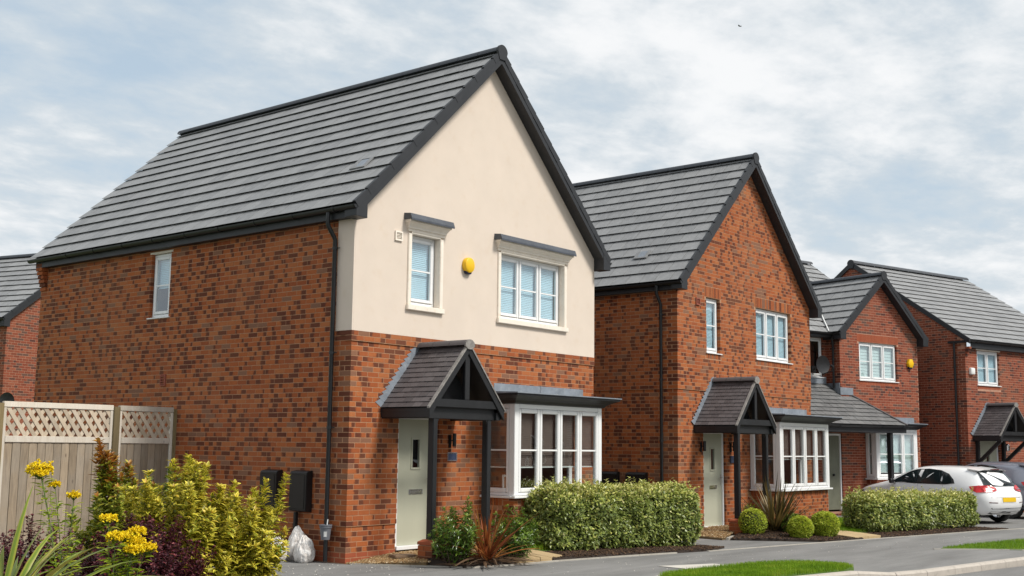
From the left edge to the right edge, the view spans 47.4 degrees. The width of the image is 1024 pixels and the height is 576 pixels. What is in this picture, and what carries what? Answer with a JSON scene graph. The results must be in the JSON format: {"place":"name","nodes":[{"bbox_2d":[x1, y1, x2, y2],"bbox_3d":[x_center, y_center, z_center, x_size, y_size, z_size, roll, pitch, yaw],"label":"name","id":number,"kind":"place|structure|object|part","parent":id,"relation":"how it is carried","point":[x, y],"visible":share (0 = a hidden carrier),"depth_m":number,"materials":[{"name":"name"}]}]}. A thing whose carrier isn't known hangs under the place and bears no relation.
{"place":"outdoors","nodes":[
{"label":"outdoors","id":0,"kind":"place"},
{"bbox_2d":[0,0,1023,346],"label":"sky","id":1,"kind":"structure","parent":0,"point":[882,132],"materials":[{"name":"white"}]},
{"bbox_2d":[4,529,1023,575],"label":"footpath","id":2,"kind":"structure","parent":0,"point":[908,553],"depth_m":18.68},
{"bbox_2d":[0,401,176,553],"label":"garden fence","id":3,"kind":"object","parent":2,"relation":"on","point":[70,456],"visible":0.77,"depth_m":18.03,"materials":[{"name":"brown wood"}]},
{"bbox_2d":[274,537,286,562],"bbox_3d":[-3.378,3.791,16.906,0.221,0.368,0.234,-2,-8,21],"label":"rubble bag","id":4,"kind":"object","parent":2,"relation":"on","point":[284,558],"visible":0.18,"depth_m":16.86,"materials":[{"name":"white plastic"}]},
{"bbox_2d":[287,525,304,560],"bbox_3d":[-3.174,3.750,17.139,0.308,0.519,0.303,-6,-10,38],"label":"rubble bag","id":5,"kind":"object","parent":2,"relation":"on","point":[297,533],"visible":0.5,"depth_m":17.04,"materials":[{"name":"white plastic"}]},
{"bbox_2d":[293,535,314,562],"bbox_3d":[-3.003,3.782,16.921,0.296,0.401,0.304,-6,-10,38],"label":"rubble bag","id":6,"kind":"object","parent":2,"relation":"on","point":[304,550],"visible":1,"depth_m":16.83,"materials":[{"name":"white plastic"}]},
{"bbox_2d":[27,45,621,563],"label":"brick house","id":7,"kind":"structure","parent":2,"relation":"on","point":[361,315],"depth_m":19.26,"materials":[{"name":"brown brick"}]},
{"bbox_2d":[147,253,171,318],"bbox_3d":[-6.100,-0.031,20.362,0.642,1.141,0.155,-6,-10,38],"label":"window","id":8,"kind":"structure","parent":7,"relation":"in","point":[165,257],"depth_m":20.46,"materials":[{"name":"white plastic"}]},
{"bbox_2d":[319,519,331,539],"bbox_3d":[-2.693,3.488,16.835,0.188,0.291,0.188,-6,-10,38],"label":"grey bucket","id":9,"kind":"object","parent":7,"relation":"hanging from","point":[325,531],"visible":1,"depth_m":16.77,"materials":[{"name":"plastic"}]},
{"bbox_2d":[395,418,427,550],"bbox_3d":[-1.525,3.005,18.080,0.200,2.028,0.895,-6,-10,38],"label":"door","id":10,"kind":"structure","parent":7,"relation":"in","point":[410,526],"depth_m":18.01,"materials":[{"name":"white plastic"}]},
{"bbox_2d":[411,236,433,306],"bbox_3d":[-1.481,-0.260,18.569,0.088,1.102,0.645,-6,-10,38],"label":"window","id":11,"kind":"structure","parent":7,"relation":"in","point":[429,280],"depth_m":18.66,"materials":[{"name":"white plastic"}]},
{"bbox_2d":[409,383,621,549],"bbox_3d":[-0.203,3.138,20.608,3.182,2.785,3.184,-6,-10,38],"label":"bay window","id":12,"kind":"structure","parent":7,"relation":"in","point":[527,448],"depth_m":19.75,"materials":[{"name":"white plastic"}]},
{"bbox_2d":[501,255,558,325],"bbox_3d":[0.267,0.057,20.726,0.088,1.112,1.815,-6,-10,38],"label":"window","id":13,"kind":"structure","parent":7,"relation":"in","point":[537,306],"depth_m":20.80,"materials":[{"name":"white plastic"}]},
{"bbox_2d":[346,548,472,564],"bbox_3d":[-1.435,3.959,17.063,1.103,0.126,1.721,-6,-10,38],"label":"gravel","id":14,"kind":"structure","parent":2,"relation":"on","point":[384,558],"depth_m":16.80,"materials":[{"name":"beige gravel"}]},
{"bbox_2d":[389,553,416,558],"bbox_3d":[-1.595,3.920,17.043,0.362,0.045,0.260,5,-9,-31],"label":"stepping stone","id":15,"kind":"object","parent":14,"relation":"on","point":[399,556],"visible":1,"depth_m":16.96,"materials":[{"name":"brown stone"}]},
{"bbox_2d":[428,559,513,567],"bbox_3d":[-0.665,4.020,16.884,1.239,0.268,0.760,6,-10,-36],"label":"flower bed","id":16,"kind":"object","parent":2,"relation":"on","point":[438,563],"visible":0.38,"depth_m":16.54,"materials":[{"name":"soil"}]},
{"bbox_2d":[427,495,483,567],"bbox_3d":[-0.800,3.465,16.618,0.735,1.018,0.912,-1,-8,12],"label":"glossy shrub","id":17,"kind":"object","parent":16,"relation":"on","point":[451,536],"visible":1,"depth_m":16.48,"materials":[{"name":"green plant"}]},
{"bbox_2d":[427,553,512,563],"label":"mulch","id":18,"kind":"object","parent":16,"relation":"on","point":[467,562],"visible":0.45,"depth_m":16.63,"materials":[{"name":"brown wood"}]},
{"bbox_2d":[428,502,547,566],"bbox_3d":[-0.330,3.520,16.923,1.818,0.898,1.901,-2,-8,16],"label":"sword leaf plant","id":19,"kind":"object","parent":16,"relation":"on","point":[489,546],"visible":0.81,"depth_m":16.73,"materials":[{"name":"plant"}]},
{"bbox_2d":[490,504,539,557],"bbox_3d":[-0.019,3.655,17.327,0.842,0.883,0.977,-2,-8,18],"label":"glossy shrub","id":20,"kind":"object","parent":16,"relation":"on","point":[522,536],"visible":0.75,"depth_m":17.19,"materials":[{"name":"green plant"}]},
{"bbox_2d":[544,544,723,559],"bbox_3d":[1.962,4.437,19.396,1.168,0.329,4.429,-7,-11,44],"label":"mulch base","id":21,"kind":"object","parent":2,"relation":"on","point":[635,553],"visible":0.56,"depth_m":18.81,"materials":[{"name":"soil"}]},
{"bbox_2d":[523,476,703,550],"bbox_3d":[1.780,3.840,19.735,3.719,1.300,1.061,7,-10,-39],"label":"hedge","id":22,"kind":"object","parent":21,"relation":"on","point":[575,514],"visible":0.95,"depth_m":19.23,"materials":[{"name":"green plant"}]},
{"bbox_2d":[350,528,1023,575],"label":"edging","id":23,"kind":"object","parent":2,"relation":"on","point":[728,538],"visible":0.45,"depth_m":18.75,"materials":[{"name":"concrete"}]},
{"bbox_2d":[660,564,723,568],"bbox_3d":[2.753,4.105,17.209,1.140,0.013,0.471,6,-9,-32],"label":"utility cover","id":24,"kind":"object","parent":2,"relation":"on","point":[685,566],"visible":0.64,"depth_m":17.19,"materials":[{"name":"concrete"}]},
{"bbox_2d":[573,152,842,534],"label":"brick house","id":25,"kind":"structure","parent":2,"relation":"on","point":[707,305],"depth_m":25.43,"materials":[{"name":"brown brick"}]},
{"bbox_2d":[703,433,723,526],"bbox_3d":[4.242,4.073,24.781,0.200,2.042,0.895,-6,-10,39],"label":"door","id":26,"kind":"structure","parent":25,"relation":"in","point":[713,455],"depth_m":24.82,"materials":[{"name":"white plastic"}]},
{"bbox_2d":[706,298,722,354],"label":"window","id":27,"kind":"structure","parent":25,"relation":"in","point":[713,350],"depth_m":25.31,"materials":[{"name":"white plastic"}]},
{"bbox_2d":[756,309,792,364],"bbox_3d":[6.092,1.143,27.348,0.180,1.203,1.832,-6,-10,39],"label":"window","id":28,"kind":"structure","parent":25,"relation":"in","point":[764,324],"depth_m":27.48,"materials":[{"name":"white plastic"}]},
{"bbox_2d":[750,407,842,491],"bbox_3d":[5.646,4.209,27.328,3.222,2.770,3.204,-6,-10,39],"label":"bay window","id":29,"kind":"structure","parent":25,"relation":"in","point":[783,452],"depth_m":26.44,"materials":[{"name":"white plastic"}]},
{"bbox_2d":[699,525,733,539],"bbox_3d":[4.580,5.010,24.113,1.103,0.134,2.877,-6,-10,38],"label":"gravel","id":30,"kind":"structure","parent":2,"relation":"on","point":[710,531],"depth_m":23.53,"materials":[{"name":"beige gravel"}]},
{"bbox_2d":[741,503,754,512],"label":"shrub","id":31,"kind":"object","parent":30,"relation":"on","point":[744,508],"visible":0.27,"depth_m":24.84,"materials":[{"name":"plant"}]},
{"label":"flower bed","id":32,"kind":"structure","parent":2,"relation":"on","visible":0},
{"bbox_2d":[0,514,92,575],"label":"purple barberry","id":33,"kind":"object","parent":32,"relation":"on","point":[20,551],"visible":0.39,"depth_m":10.82,"materials":[{"name":"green plant"}]},
{"bbox_2d":[24,458,78,575],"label":"yellow flower plant","id":34,"kind":"object","parent":32,"relation":"on","point":[39,471],"visible":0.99,"depth_m":8.98,"materials":[{"name":"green plant"}]},
{"bbox_2d":[56,490,83,574],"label":"yellow flower plant","id":35,"kind":"object","parent":32,"relation":"on","point":[73,494],"visible":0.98,"depth_m":9.31,"materials":[{"name":"green plant"}]},
{"bbox_2d":[0,484,150,575],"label":"strap leaf plant","id":36,"kind":"object","parent":32,"relation":"on","point":[29,570],"visible":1,"depth_m":7.84,"materials":[{"name":"plant"}]},
{"bbox_2d":[61,556,156,575],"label":"dark ground shrub","id":37,"kind":"object","parent":32,"relation":"on","point":[133,571],"visible":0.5,"depth_m":9.04,"materials":[{"name":"purple plant"}]},
{"bbox_2d":[66,437,159,574],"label":"copper tipped shrub","id":38,"kind":"object","parent":32,"relation":"on","point":[104,488],"visible":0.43,"depth_m":11.61,"materials":[{"name":"green plant"}]},
{"bbox_2d":[94,513,157,575],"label":"yellow flower plant","id":39,"kind":"object","parent":32,"relation":"on","point":[133,541],"visible":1,"depth_m":8.81,"materials":[{"name":"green plant"}]},
{"bbox_2d":[58,511,217,575],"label":"purple barberry","id":40,"kind":"object","parent":32,"relation":"on","point":[162,562],"visible":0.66,"depth_m":9.87,"materials":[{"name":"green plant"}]},
{"bbox_2d":[125,466,210,510],"bbox_3d":[-3.734,2.619,12.438,1.037,1.435,1.278,-6,-10,38],"label":"green shrub","id":41,"kind":"object","parent":32,"relation":"on","point":[169,471],"visible":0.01,"depth_m":12.55,"materials":[{"name":"green plant"}]},
{"bbox_2d":[116,453,240,575],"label":"golden shrub","id":42,"kind":"object","parent":32,"relation":"on","point":[204,526],"visible":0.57,"depth_m":10.92,"materials":[{"name":"yellow plant"}]},
{"bbox_2d":[212,472,290,575],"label":"golden shrub","id":43,"kind":"object","parent":32,"relation":"on","point":[255,553],"visible":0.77,"depth_m":11.41,"materials":[{"name":"yellow plant"}]},
{"bbox_2d":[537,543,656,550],"bbox_3d":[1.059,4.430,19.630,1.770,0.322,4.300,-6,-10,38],"label":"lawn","id":44,"kind":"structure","parent":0,"point":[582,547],"depth_m":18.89,"materials":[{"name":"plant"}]},
{"bbox_2d":[471,531,880,563],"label":"paving","id":45,"kind":"structure","parent":0,"point":[538,557],"depth_m":17.83,"materials":[{"name":"beige stone"}]},
{"bbox_2d":[658,559,853,575],"bbox_3d":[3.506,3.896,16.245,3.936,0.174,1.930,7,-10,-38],"label":"grass","id":46,"kind":"structure","parent":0,"point":[770,567],"depth_m":15.93,"materials":[{"name":"green plant"}]},
{"bbox_2d":[839,516,897,531],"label":"grass","id":47,"kind":"structure","parent":0,"point":[843,527],"depth_m":24.96,"materials":[{"name":"green plant"}]},
{"bbox_2d":[854,524,950,532],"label":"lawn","id":48,"kind":"structure","parent":0,"point":[899,528],"depth_m":26.10,"materials":[{"name":"brown soil"}]},
{"bbox_2d":[829,510,1023,528],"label":"driveway","id":49,"kind":"structure","parent":0,"point":[987,521],"depth_m":30.42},
{"bbox_2d":[862,465,1022,521],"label":"parked car","id":50,"kind":"object","parent":49,"relation":"on","point":[996,492],"visible":0.59,"depth_m":30.18,"materials":[{"name":"white paint"}]},
{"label":"side window","id":51,"kind":"part","parent":50,"relation":"part of","materials":[{"name":"black glass"}]},
{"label":"side window","id":52,"kind":"part","parent":50,"relation":"part of","materials":[{"name":"black glass"}]},
{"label":"quarter window","id":53,"kind":"part","parent":50,"relation":"part of","materials":[{"name":"black glass"}]},
{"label":"rear window","id":54,"kind":"part","parent":50,"relation":"part of","materials":[{"name":"black glass"}]},
{"bbox_2d":[965,461,1023,518],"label":"parked car","id":55,"kind":"object","parent":49,"relation":"on","point":[1014,472],"visible":0.15,"depth_m":32.88,"materials":[{"name":"grey paint"}]},
{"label":"side window","id":56,"kind":"part","parent":55,"relation":"part of","materials":[{"name":"black glass"}]},
{"bbox_2d":[835,260,1023,466],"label":"brick house","id":57,"kind":"structure","parent":0,"point":[971,403],"depth_m":36.73,"materials":[{"name":"brown brick"}]},
{"bbox_2d":[980,441,997,461],"bbox_3d":[14.747,5.721,36.122,0.990,2.080,0.145,6,-9,-35],"label":"door","id":58,"kind":"structure","parent":57,"relation":"in","point":[985,446],"depth_m":36.20,"materials":[{"name":"white plastic"}]},
{"bbox_2d":[977,351,1001,386],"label":"window","id":59,"kind":"structure","parent":57,"relation":"in","point":[991,378],"depth_m":36.59,"materials":[{"name":"white plastic"}]},
{"bbox_2d":[948,566,1023,575],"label":"road","id":60,"kind":"structure","parent":0,"point":[1015,571],"depth_m":17.97,"materials":[{"name":"grey asphalt"}]},
{"bbox_2d":[800,557,1023,575],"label":"kerb","id":61,"kind":"structure","parent":60,"relation":"on","point":[978,566],"depth_m":17.48,"materials":[{"name":"concrete"}]},
{"bbox_3d":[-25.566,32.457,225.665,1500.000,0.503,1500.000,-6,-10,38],"label":"ground","id":62,"kind":"structure","parent":0,"visible":0},
{"bbox_2d":[0,253,40,435],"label":"brick house","id":63,"kind":"structure","parent":62,"relation":"on","point":[20,295],"depth_m":35.37,"materials":[{"name":"brick"}]},
{"bbox_2d":[730,529,863,541],"bbox_3d":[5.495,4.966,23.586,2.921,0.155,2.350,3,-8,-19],"label":"mulch","id":64,"kind":"object","parent":62,"relation":"on","point":[776,534],"visible":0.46,"depth_m":23.00,"materials":[{"name":"brown soil"}]},
{"bbox_2d":[738,507,767,533],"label":"round shrub","id":65,"kind":"object","parent":64,"relation":"on","point":[756,523],"visible":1,"depth_m":23.24,"materials":[{"name":"green plant"}]},
{"bbox_2d":[741,472,814,533],"bbox_3d":[5.461,4.425,24.083,2.065,1.301,2.219,1,-8,0],"label":"sword leaf plant","id":66,"kind":"object","parent":64,"relation":"on","point":[781,511],"visible":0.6,"depth_m":23.90,"materials":[{"name":"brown plant"}]},
{"bbox_2d":[780,513,798,531],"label":"round shrub","id":67,"kind":"object","parent":64,"relation":"on","point":[785,524],"visible":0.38,"depth_m":23.61,"materials":[{"name":"green plant"}]},
{"bbox_2d":[786,515,814,537],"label":"round shrub","id":68,"kind":"object","parent":64,"relation":"on","point":[799,526],"visible":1,"depth_m":22.80,"materials":[{"name":"green plant"}]},
{"bbox_2d":[810,510,840,536],"bbox_3d":[6.295,4.742,23.457,0.645,0.526,0.651,-6,-10,38],"label":"round shrub","id":69,"kind":"object","parent":64,"relation":"on","point":[826,523],"visible":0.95,"depth_m":23.26,"materials":[{"name":"green plant"}]},
{"bbox_2d":[801,260,928,515],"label":"brick house","id":70,"kind":"structure","parent":62,"relation":"on","point":[868,336],"depth_m":34.21,"materials":[{"name":"brown brick"}]},
{"bbox_2d":[810,337,824,377],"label":"window","id":71,"kind":"structure","parent":70,"relation":"in","point":[818,340],"depth_m":33.86,"materials":[{"name":"white plastic"}]},
{"bbox_2d":[828,433,841,510],"bbox_3d":[9.132,5.219,33.044,0.655,2.165,0.139,6,-9,-35],"label":"side door","id":72,"kind":"structure","parent":70,"relation":"in","point":[835,469],"depth_m":33.09,"materials":[{"name":"white plastic"}]},
{"bbox_2d":[828,417,927,479],"bbox_3d":[10.616,5.259,35.040,2.614,2.715,2.832,6,-9,-35],"label":"bay window","id":73,"kind":"structure","parent":70,"relation":"in","point":[905,454],"depth_m":34.19,"materials":[{"name":"white plastic"}]},
{"bbox_2d":[859,342,899,382],"bbox_3d":[10.856,2.223,34.649,1.837,1.133,0.170,6,-9,-35],"label":"window","id":74,"kind":"structure","parent":70,"relation":"in","point":[882,359],"depth_m":34.74,"materials":[{"name":"white plastic"}]},
{"bbox_2d":[862,526,1007,537],"bbox_3d":[9.374,5.521,26.104,5.670,0.300,0.928,8,-10,-42],"label":"mulch base","id":75,"kind":"object","parent":62,"relation":"on","point":[933,533],"visible":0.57,"depth_m":25.39,"materials":[{"name":"soil"}]},
{"bbox_2d":[840,485,980,531],"bbox_3d":[9.076,4.986,26.369,4.874,1.077,1.050,7,-10,-40],"label":"hedge","id":76,"kind":"object","parent":75,"relation":"on","point":[886,510],"visible":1,"depth_m":25.61,"materials":[{"name":"green plant"}]},
{"bbox_2d":[941,538,1023,548],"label":"grass","id":77,"kind":"structure","parent":62,"relation":"on","point":[1004,543],"depth_m":22.05,"materials":[{"name":"green plant"}]}
]}

